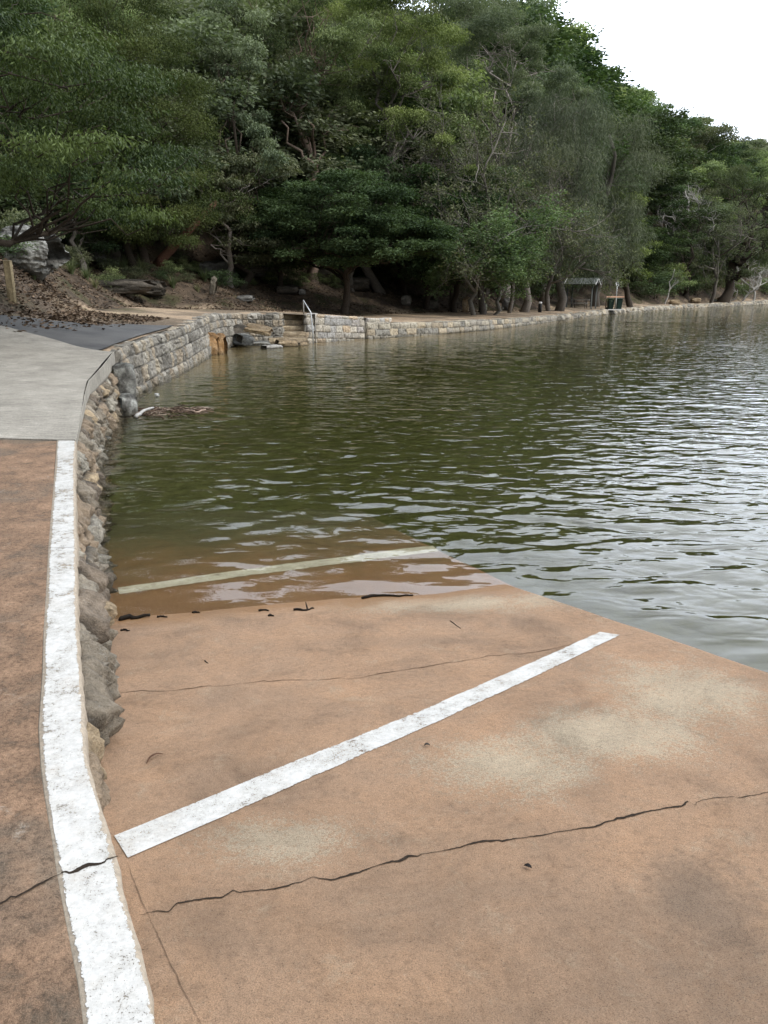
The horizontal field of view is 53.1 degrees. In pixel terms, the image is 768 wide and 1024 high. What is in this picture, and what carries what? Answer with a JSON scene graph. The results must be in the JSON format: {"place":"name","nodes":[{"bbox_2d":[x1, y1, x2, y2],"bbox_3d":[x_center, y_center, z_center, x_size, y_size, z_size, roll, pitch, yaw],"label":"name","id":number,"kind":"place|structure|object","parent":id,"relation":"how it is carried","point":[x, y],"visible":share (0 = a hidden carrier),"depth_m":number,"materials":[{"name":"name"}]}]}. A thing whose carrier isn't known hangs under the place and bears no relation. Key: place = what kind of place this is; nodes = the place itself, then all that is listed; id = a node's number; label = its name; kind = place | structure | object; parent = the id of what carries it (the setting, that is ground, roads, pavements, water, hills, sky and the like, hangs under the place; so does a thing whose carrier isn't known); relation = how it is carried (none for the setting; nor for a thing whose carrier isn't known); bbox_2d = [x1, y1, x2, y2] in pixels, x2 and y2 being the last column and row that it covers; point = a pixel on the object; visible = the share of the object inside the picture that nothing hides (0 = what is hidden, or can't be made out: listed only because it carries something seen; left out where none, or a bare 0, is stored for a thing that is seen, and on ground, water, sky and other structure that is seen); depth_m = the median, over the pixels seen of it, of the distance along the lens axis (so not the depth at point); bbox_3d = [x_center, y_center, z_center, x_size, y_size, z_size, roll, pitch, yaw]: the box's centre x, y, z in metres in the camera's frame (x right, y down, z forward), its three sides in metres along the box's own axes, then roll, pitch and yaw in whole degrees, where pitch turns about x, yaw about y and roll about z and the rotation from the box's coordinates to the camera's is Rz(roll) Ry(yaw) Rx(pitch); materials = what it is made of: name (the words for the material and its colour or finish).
{"place":"outdoors","nodes":[
{"label":"outdoors","id":0,"kind":"place"},
{"bbox_2d":[0,439,82,1023],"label":"promenade pavement","id":1,"kind":"structure","parent":0,"point":[38,982],"depth_m":2.91,"materials":[{"name":"concrete"}]},
{"bbox_2d":[38,440,154,1023],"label":"kerb","id":2,"kind":"structure","parent":1,"relation":"on","point":[114,987],"depth_m":2.69,"materials":[{"name":"concrete"}]},
{"bbox_2d":[0,325,114,443],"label":"grey concrete path","id":3,"kind":"structure","parent":0,"point":[43,380],"depth_m":12.23,"materials":[{"name":"concrete"}]},
{"bbox_2d":[0,315,173,349],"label":"asphalt path","id":4,"kind":"structure","parent":0,"point":[94,337],"depth_m":18.95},
{"bbox_2d":[0,65,767,350],"bbox_3d":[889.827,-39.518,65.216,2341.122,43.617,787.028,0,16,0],"label":"hillside ground","id":5,"kind":"structure","parent":0,"point":[176,316],"depth_m":46.08,"materials":[{"name":"soil"}]},
{"bbox_2d":[3,260,17,305],"bbox_3d":[-10.425,-6.328,21.436,0.190,1.315,0.170,0,16,0],"label":"timber post","id":6,"kind":"object","parent":5,"relation":"on","point":[9,280],"visible":0.8,"depth_m":21.36,"materials":[{"name":"brown wood"}]},
{"bbox_2d":[0,233,38,259],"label":"shrub","id":7,"kind":"object","parent":5,"relation":"on","point":[3,250],"visible":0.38,"depth_m":24.66,"materials":[{"name":"green plant"}]},
{"bbox_2d":[0,203,64,237],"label":"shrub","id":8,"kind":"object","parent":5,"relation":"on","point":[17,215],"visible":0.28,"depth_m":30.16,"materials":[{"name":"green plant"}]},
{"bbox_2d":[0,231,70,280],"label":"boulder","id":9,"kind":"object","parent":5,"relation":"on","point":[47,257],"visible":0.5,"depth_m":25.11,"materials":[{"name":"stone"}]},
{"bbox_2d":[0,173,83,232],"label":"shrub","id":10,"kind":"object","parent":5,"relation":"on","point":[6,206],"visible":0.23,"depth_m":33.80,"materials":[{"name":"green plant"}]},
{"bbox_2d":[0,0,91,214],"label":"rainforest tree","id":11,"kind":"object","parent":5,"relation":"on","point":[46,10],"visible":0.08,"depth_m":35.94,"materials":[{"name":"green plant"}]},
{"bbox_2d":[11,153,129,271],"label":"gum tree","id":12,"kind":"object","parent":5,"relation":"on","point":[97,245],"visible":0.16,"depth_m":36.66,"materials":[{"name":"green plant"}]},
{"bbox_2d":[0,0,153,67],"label":"gum tree","id":13,"kind":"object","parent":5,"relation":"on","point":[57,10],"visible":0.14,"depth_m":41.45,"materials":[{"name":"green plant"}]},
{"bbox_2d":[65,243,92,265],"bbox_3d":[-14.441,-11.637,35.366,1.963,1.463,2.290,-13,20,-37],"label":"shrub","id":14,"kind":"object","parent":5,"relation":"on","point":[73,249],"visible":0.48,"depth_m":35.29,"materials":[{"name":"green plant"}]},
{"bbox_2d":[0,0,212,246],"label":"broadleaf tree","id":15,"kind":"object","parent":5,"relation":"on","point":[40,55],"visible":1,"depth_m":16.15,"materials":[{"name":"green plant"}]},
{"bbox_2d":[90,266,128,287],"bbox_3d":[-12.788,-10.771,35.846,1.841,1.423,1.628,5,17,17],"label":"shrub","id":16,"kind":"object","parent":5,"relation":"on","point":[112,276],"visible":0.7,"depth_m":35.69,"materials":[{"name":"green plant"}]},
{"bbox_2d":[98,279,156,294],"bbox_3d":[-12.269,-10.502,35.823,3.449,0.704,1.196,0,16,0],"label":"boulder","id":17,"kind":"object","parent":5,"relation":"on","point":[134,286],"visible":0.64,"depth_m":35.33,"materials":[{"name":"stone"}]},
{"bbox_2d":[35,0,233,271],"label":"broadleaf tree","id":18,"kind":"object","parent":5,"relation":"on","point":[93,12],"visible":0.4,"depth_m":36.04,"materials":[{"name":"green plant"}]},
{"bbox_2d":[119,265,150,279],"bbox_3d":[-12.315,-11.679,38.025,1.504,1.120,1.754,15,22,42],"label":"shrub","id":19,"kind":"object","parent":5,"relation":"on","point":[135,274],"visible":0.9,"depth_m":37.80,"materials":[{"name":"green plant"}]},
{"bbox_2d":[53,67,241,268],"bbox_3d":[-13.296,-17.144,39.891,10.410,10.198,9.965,6,17,21],"label":"rainforest tree","id":20,"kind":"object","parent":5,"relation":"on","point":[143,254],"visible":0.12,"depth_m":38.40,"materials":[{"name":"green plant"}]},
{"bbox_2d":[141,280,166,296],"bbox_3d":[-11.558,-10.872,37.404,1.843,0.802,1.125,0,16,0],"label":"boulder","id":21,"kind":"object","parent":5,"relation":"on","point":[159,289],"visible":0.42,"depth_m":37.10,"materials":[{"name":"stone"}]},
{"bbox_2d":[70,10,296,240],"bbox_3d":[-12.064,-21.294,44.130,12.601,13.036,13.163,3,17,11],"label":"rainforest tree","id":22,"kind":"object","parent":5,"relation":"on","point":[202,32],"visible":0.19,"depth_m":41.85,"materials":[{"name":"green plant"}]},
{"bbox_2d":[153,169,263,266],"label":"leaning tree","id":23,"kind":"object","parent":5,"relation":"on","point":[166,254],"visible":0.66,"depth_m":41.07,"materials":[{"name":"green plant"}]},
{"bbox_2d":[199,260,234,282],"bbox_3d":[-9.703,-14.036,44.905,2.165,1.324,1.731,0,16,0],"label":"boulder","id":24,"kind":"object","parent":5,"relation":"on","point":[215,265],"visible":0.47,"depth_m":44.13,"materials":[{"name":"stone"}]},
{"bbox_2d":[205,269,247,288],"bbox_3d":[-8.935,-12.780,42.680,2.660,1.367,2.089,14,21,40],"label":"shrub","id":25,"kind":"object","parent":5,"relation":"on","point":[217,273],"visible":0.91,"depth_m":42.54,"materials":[{"name":"green plant"}]},
{"bbox_2d":[121,0,334,232],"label":"rainforest tree","id":26,"kind":"object","parent":5,"relation":"on","point":[290,27],"visible":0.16,"depth_m":45.45,"materials":[{"name":"green plant"}]},
{"bbox_2d":[174,146,304,287],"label":"gum tree","id":27,"kind":"object","parent":5,"relation":"on","point":[236,161],"visible":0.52,"depth_m":42.53,"materials":[{"name":"green plant"}]},
{"bbox_2d":[191,0,290,289],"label":"gum tree","id":28,"kind":"object","parent":5,"relation":"on","point":[249,50],"visible":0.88,"depth_m":41.63,"materials":[{"name":"green plant"}]},
{"bbox_2d":[0,210,519,331],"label":"leaf litter","id":29,"kind":"object","parent":5,"relation":"on","point":[66,317],"visible":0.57,"depth_m":27.66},
{"bbox_2d":[205,184,324,285],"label":"rainforest tree","id":30,"kind":"object","parent":5,"relation":"on","point":[288,263],"visible":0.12,"depth_m":46.19,"materials":[{"name":"green plant"}]},
{"bbox_2d":[277,270,306,285],"bbox_3d":[-5.950,-14.647,48.934,2.273,1.488,2.894,-5,17,-16],"label":"shrub","id":31,"kind":"object","parent":5,"relation":"on","point":[289,277],"visible":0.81,"depth_m":48.68,"materials":[{"name":"green plant"}]},
{"bbox_2d":[212,0,386,283],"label":"gum tree","id":32,"kind":"object","parent":5,"relation":"on","point":[334,36],"visible":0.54,"depth_m":46.84,"materials":[{"name":"green plant"}]},
{"bbox_2d":[246,14,367,89],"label":"gum tree","id":33,"kind":"object","parent":5,"relation":"on","point":[298,49],"visible":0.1,"depth_m":55.24,"materials":[{"name":"green plant"}]},
{"bbox_2d":[224,59,418,226],"bbox_3d":[-4.577,-23.863,53.110,15.238,13.463,15.918,-6,17,-21],"label":"rainforest tree","id":34,"kind":"object","parent":5,"relation":"on","point":[323,126],"visible":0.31,"depth_m":49.06,"materials":[{"name":"green plant"}]},
{"bbox_2d":[290,142,407,291],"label":"gum tree","id":35,"kind":"object","parent":5,"relation":"on","point":[377,163],"visible":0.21,"depth_m":49.81,"materials":[{"name":"green plant"}]},
{"bbox_2d":[282,0,417,98],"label":"gum tree","id":36,"kind":"object","parent":5,"relation":"on","point":[373,36],"visible":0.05,"depth_m":58.64,"materials":[{"name":"green plant"}]},
{"bbox_2d":[234,167,466,314],"bbox_3d":[-2.090,-15.468,44.319,13.759,9.482,10.454,0,16,0],"label":"spreading tree","id":37,"kind":"object","parent":5,"relation":"on","point":[390,233],"visible":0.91,"depth_m":42.12,"materials":[{"name":"green plant"}]},
{"bbox_2d":[350,277,370,291],"bbox_3d":[-1.770,-15.739,53.070,1.752,0.986,1.217,0,16,0],"label":"boulder","id":38,"kind":"object","parent":5,"relation":"on","point":[361,283],"visible":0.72,"depth_m":52.57,"materials":[{"name":"stone"}]},
{"bbox_2d":[306,52,480,202],"bbox_3d":[0.415,-26.199,57.983,14.269,15.271,18.593,1,16,4],"label":"rainforest tree","id":39,"kind":"object","parent":5,"relation":"on","point":[410,100],"visible":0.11,"depth_m":54.08,"materials":[{"name":"green plant"}]},
{"bbox_2d":[335,127,471,293],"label":"rainforest tree","id":40,"kind":"object","parent":5,"relation":"on","point":[402,288],"visible":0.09,"depth_m":52.46,"materials":[{"name":"green plant"}]},
{"bbox_2d":[314,0,494,293],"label":"gum tree","id":41,"kind":"object","parent":5,"relation":"on","point":[401,32],"visible":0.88,"depth_m":49.54,"materials":[{"name":"green plant"}]},
{"bbox_2d":[354,49,500,192],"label":"gum tree","id":42,"kind":"object","parent":5,"relation":"on","point":[466,101],"visible":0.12,"depth_m":57.21,"materials":[{"name":"green plant"}]},
{"bbox_2d":[374,159,485,310],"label":"rainforest tree","id":43,"kind":"object","parent":5,"relation":"on","point":[419,263],"visible":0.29,"depth_m":49.69,"materials":[{"name":"green plant"}]},
{"bbox_2d":[396,0,478,41],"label":"gum tree","id":44,"kind":"object","parent":5,"relation":"on","point":[437,1],"visible":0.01,"depth_m":82.78,"materials":[{"name":"green plant"}]},
{"bbox_2d":[407,1,481,106],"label":"gum tree","id":45,"kind":"object","parent":5,"relation":"on","point":[430,6],"visible":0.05,"depth_m":67.66,"materials":[{"name":"green plant"}]},
{"bbox_2d":[393,173,526,312],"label":"rainforest tree","id":46,"kind":"object","parent":5,"relation":"on","point":[453,306],"visible":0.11,"depth_m":51.58,"materials":[{"name":"green plant"}]},
{"bbox_2d":[416,49,513,144],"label":"gum tree","id":47,"kind":"object","parent":5,"relation":"on","point":[464,62],"visible":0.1,"depth_m":64.26,"materials":[{"name":"green plant"}]},
{"bbox_2d":[388,95,550,304],"bbox_3d":[3.768,-20.689,53.977,13.928,14.372,10.143,11,19,33],"label":"bare tree","id":48,"kind":"object","parent":5,"relation":"on","point":[474,187],"visible":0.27,"depth_m":50.51,"materials":[{"name":"green plant"}]},
{"bbox_2d":[460,111,518,167],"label":"gum tree","id":49,"kind":"object","parent":5,"relation":"on","point":[501,115],"visible":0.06,"depth_m":69.25,"materials":[{"name":"green plant"}]},
{"bbox_2d":[445,160,560,311],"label":"rainforest tree","id":50,"kind":"object","parent":5,"relation":"on","point":[510,201],"visible":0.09,"depth_m":52.58,"materials":[{"name":"green plant"}]},
{"bbox_2d":[420,188,588,314],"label":"leafy tree","id":51,"kind":"object","parent":5,"relation":"on","point":[509,267],"visible":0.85,"depth_m":48.14,"materials":[{"name":"green plant"}]},
{"bbox_2d":[414,0,596,302],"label":"gum tree","id":52,"kind":"object","parent":5,"relation":"on","point":[493,19],"visible":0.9,"depth_m":58.96,"materials":[{"name":"green plant"}]},
{"bbox_2d":[384,70,627,313],"bbox_3d":[7.997,-20.854,52.498,17.024,15.809,12.398,-9,19,-29],"label":"bare tree","id":53,"kind":"object","parent":5,"relation":"on","point":[480,291],"visible":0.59,"depth_m":49.40,"materials":[{"name":"green plant"}]},
{"bbox_2d":[466,215,553,314],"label":"leafy tree","id":54,"kind":"object","parent":5,"relation":"on","point":[533,269],"visible":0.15,"depth_m":51.68,"materials":[{"name":"green plant"}]},
{"bbox_2d":[461,115,582,312],"bbox_3d":[9.606,-20.785,55.059,8.932,14.237,12.265,1,16,4],"label":"tree","id":55,"kind":"object","parent":5,"relation":"on","point":[511,302],"visible":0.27,"depth_m":54.59,"materials":[{"name":"green plant"}]},
{"bbox_2d":[452,0,599,133],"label":"rainforest tree","id":56,"kind":"object","parent":5,"relation":"on","point":[551,48],"visible":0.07,"depth_m":79.69,"materials":[{"name":"green plant"}]},
{"bbox_2d":[488,90,583,312],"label":"casuarina tree","id":57,"kind":"object","parent":5,"relation":"on","point":[526,304],"visible":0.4,"depth_m":57.51,"materials":[{"name":"green plant"}]},
{"bbox_2d":[440,2,640,120],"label":"rainforest tree","id":58,"kind":"object","parent":5,"relation":"on","point":[587,55],"visible":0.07,"depth_m":84.27,"materials":[{"name":"green plant"}]},
{"bbox_2d":[490,60,607,307],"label":"casuarina tree","id":59,"kind":"object","parent":5,"relation":"on","point":[547,98],"visible":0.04,"depth_m":66.54,"materials":[{"name":"green plant"}]},
{"bbox_2d":[495,5,602,140],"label":"gum tree","id":60,"kind":"object","parent":5,"relation":"on","point":[582,26],"visible":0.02,"depth_m":88.56,"materials":[{"name":"green plant"}]},
{"bbox_2d":[465,65,654,187],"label":"rainforest tree","id":61,"kind":"object","parent":5,"relation":"on","point":[616,149],"visible":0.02,"depth_m":76.11,"materials":[{"name":"green plant"}]},
{"bbox_2d":[518,153,635,310],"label":"tree","id":62,"kind":"object","parent":5,"relation":"on","point":[548,287],"visible":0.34,"depth_m":62.01,"materials":[{"name":"green plant"}]},
{"bbox_2d":[532,81,627,310],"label":"casuarina tree","id":63,"kind":"object","parent":5,"relation":"on","point":[582,176],"visible":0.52,"depth_m":63.36,"materials":[{"name":"green plant"}]},
{"bbox_2d":[564,278,604,308],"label":"picnic shelter","id":64,"kind":"object","parent":5,"relation":"on","point":[597,283],"visible":0.54,"depth_m":74.39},
{"bbox_2d":[561,24,674,146],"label":"rainforest tree","id":65,"kind":"object","parent":5,"relation":"on","point":[594,37],"visible":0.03,"depth_m":92.42,"materials":[{"name":"green plant"}]},
{"bbox_2d":[592,153,649,208],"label":"gum tree","id":66,"kind":"object","parent":5,"relation":"on","point":[626,182],"visible":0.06,"depth_m":88.77,"materials":[{"name":"green plant"}]},
{"bbox_2d":[569,102,682,306],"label":"casuarina tree","id":67,"kind":"object","parent":5,"relation":"on","point":[625,222],"visible":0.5,"depth_m":76.13,"materials":[{"name":"green plant"}]},
{"bbox_2d":[602,185,662,306],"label":"creeper covered tree","id":68,"kind":"object","parent":5,"relation":"on","point":[643,274],"visible":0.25,"depth_m":81.16,"materials":[{"name":"green plant"}]},
{"bbox_2d":[608,100,689,146],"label":"gum tree","id":69,"kind":"object","parent":5,"relation":"on","point":[658,126],"visible":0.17,"depth_m":103.56,"materials":[{"name":"green plant"}]},
{"bbox_2d":[619,215,681,287],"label":"rainforest tree","id":70,"kind":"object","parent":5,"relation":"on","point":[656,257],"visible":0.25,"depth_m":93.14,"materials":[{"name":"green plant"}]},
{"bbox_2d":[628,271,677,298],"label":"shrub","id":71,"kind":"object","parent":5,"relation":"on","point":[661,291],"visible":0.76,"depth_m":93.26,"materials":[{"name":"green plant"}]},
{"bbox_2d":[597,104,714,214],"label":"rainforest tree","id":72,"kind":"object","parent":5,"relation":"on","point":[682,177],"visible":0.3,"depth_m":99.82,"materials":[{"name":"green plant"}]},
{"bbox_2d":[627,265,684,287],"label":"shrub","id":73,"kind":"object","parent":5,"relation":"on","point":[659,269],"visible":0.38,"depth_m":95.48,"materials":[{"name":"green plant"}]},
{"bbox_2d":[650,162,693,238],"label":"gum tree","id":74,"kind":"object","parent":5,"relation":"on","point":[680,188],"visible":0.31,"depth_m":106.32,"materials":[{"name":"green plant"}]},
{"bbox_2d":[658,269,699,297],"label":"shrub","id":75,"kind":"object","parent":5,"relation":"on","point":[682,281],"visible":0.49,"depth_m":97.82,"materials":[{"name":"green plant"}]},
{"bbox_2d":[643,181,721,248],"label":"dead tree","id":76,"kind":"object","parent":5,"relation":"on","point":[686,197],"visible":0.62,"depth_m":102.81,"materials":[{"name":"grey plant"}]},
{"bbox_2d":[658,198,714,299],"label":"gum tree","id":77,"kind":"object","parent":5,"relation":"on","point":[685,222],"visible":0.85,"depth_m":99.42,"materials":[{"name":"green plant"}]},
{"bbox_2d":[652,158,729,231],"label":"gum tree","id":78,"kind":"object","parent":5,"relation":"on","point":[714,167],"visible":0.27,"depth_m":109.15,"materials":[{"name":"green plant"}]},
{"bbox_2d":[666,119,743,221],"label":"gum tree","id":79,"kind":"object","parent":5,"relation":"on","point":[726,129],"visible":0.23,"depth_m":113.50,"materials":[{"name":"green plant"}]},
{"bbox_2d":[661,200,752,281],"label":"rainforest tree","id":80,"kind":"object","parent":5,"relation":"on","point":[723,210],"visible":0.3,"depth_m":104.26,"materials":[{"name":"green plant"}]},
{"bbox_2d":[657,134,762,208],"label":"rainforest tree","id":81,"kind":"object","parent":5,"relation":"on","point":[731,160],"visible":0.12,"depth_m":117.45,"materials":[{"name":"green plant"}]},
{"bbox_2d":[661,183,767,302],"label":"tree","id":82,"kind":"object","parent":5,"relation":"on","point":[715,268],"visible":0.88,"depth_m":100.81,"materials":[{"name":"green plant"}]},
{"bbox_2d":[695,163,767,302],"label":"leaning tree","id":83,"kind":"object","parent":5,"relation":"on","point":[727,294],"visible":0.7,"depth_m":105.08,"materials":[{"name":"green plant"}]},
{"bbox_2d":[708,141,762,202],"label":"gum tree","id":84,"kind":"object","parent":5,"relation":"on","point":[743,154],"visible":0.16,"depth_m":125.90,"materials":[{"name":"green plant"}]},
{"bbox_2d":[737,149,767,222],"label":"gum tree","id":85,"kind":"object","parent":5,"relation":"on","point":[763,160],"visible":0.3,"depth_m":129.04,"materials":[{"name":"green plant"}]},
{"bbox_2d":[740,138,767,194],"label":"gum tree","id":86,"kind":"object","parent":5,"relation":"on","point":[757,142],"visible":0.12,"depth_m":136.34,"materials":[{"name":"green plant"}]},
{"bbox_2d":[98,304,767,672],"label":"river water","id":87,"kind":"structure","parent":0,"point":[613,467],"depth_m":10.27,"materials":[{"name":"green liquid"}]},
{"bbox_2d":[119,393,137,414],"bbox_3d":[-5.157,-2.054,15.334,0.538,0.631,0.349,15,22,42],"label":"rock","id":88,"kind":"object","parent":87,"relation":"in","point":[128,403],"visible":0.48,"depth_m":15.15,"materials":[{"name":"stone"}]},
{"bbox_2d":[124,404,214,420],"bbox_3d":[-4.415,-2.029,15.476,1.979,0.048,2.229,0,16,0],"label":"floating debris","id":89,"kind":"object","parent":87,"relation":"on","point":[155,410],"visible":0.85,"depth_m":15.53,"materials":[{"name":"brown plant"}]},
{"bbox_2d":[233,333,254,346],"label":"shore rock","id":90,"kind":"object","parent":87,"relation":"on","point":[248,340],"visible":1,"depth_m":32.70,"materials":[{"name":"stone"}]},
{"bbox_2d":[243,323,272,335],"bbox_3d":[-5.258,-7.667,32.251,1.175,0.293,0.657,12,36,-3],"label":"shore rock","id":91,"kind":"object","parent":90,"relation":"on","point":[254,328],"visible":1,"depth_m":32.04,"materials":[{"name":"stone"}]},
{"bbox_2d":[100,584,767,1023],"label":"boat ramp","id":92,"kind":"object","parent":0,"point":[304,824],"visible":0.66,"depth_m":2.94,"materials":[{"name":"concrete"}]},
{"bbox_2d":[397,0,767,142],"label":"sky","id":93,"kind":"structure","parent":0,"point":[711,56],"materials":[{"name":"white"}]},
{"bbox_3d":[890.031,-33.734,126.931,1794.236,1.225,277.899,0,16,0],"label":"bay bed","id":94,"kind":"structure","parent":0,"visible":0},
{"bbox_2d":[76,370,124,811],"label":"rubble seawall","id":95,"kind":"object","parent":94,"relation":"on","point":[97,608],"visible":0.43,"depth_m":5.19,"materials":[{"name":"stone"}]},
{"bbox_2d":[112,362,136,398],"bbox_3d":[-5.330,-2.672,15.796,0.448,0.816,0.664,-5,17,-16],"label":"upright boulder","id":96,"kind":"object","parent":95,"relation":"on","point":[124,373],"visible":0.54,"depth_m":15.51,"materials":[{"name":"stone"}]},
{"bbox_2d":[110,312,284,395],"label":"coursed seawall","id":97,"kind":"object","parent":94,"relation":"on","point":[154,359],"visible":0.71,"depth_m":23.05,"materials":[{"name":"stone"}]},
{"bbox_2d":[208,332,227,354],"bbox_3d":[-6.472,-6.279,29.246,0.839,1.154,1.300,0,16,0],"label":"split orange boulder","id":98,"kind":"object","parent":94,"relation":"on","point":[218,343],"visible":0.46,"depth_m":29.05,"materials":[{"name":"stone"}]},
{"bbox_2d":[268,314,308,343],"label":"stone steps","id":99,"kind":"structure","parent":94,"relation":"on","point":[293,326],"depth_m":35.02,"materials":[{"name":"stone"}]},
{"bbox_2d":[302,313,364,342],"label":"pale block seawall","id":100,"kind":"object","parent":94,"relation":"on","point":[327,328],"visible":0.68,"depth_m":36.04,"materials":[{"name":"stone"}]},
{"bbox_2d":[365,315,558,338],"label":"seawall","id":101,"kind":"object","parent":94,"relation":"on","point":[375,330],"visible":0.51,"depth_m":42.03,"materials":[{"name":"stone"}]},
{"bbox_2d":[555,300,767,320],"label":"rocky seawall","id":102,"kind":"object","parent":94,"relation":"on","point":[570,316],"visible":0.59,"depth_m":84.68,"materials":[{"name":"stone"}]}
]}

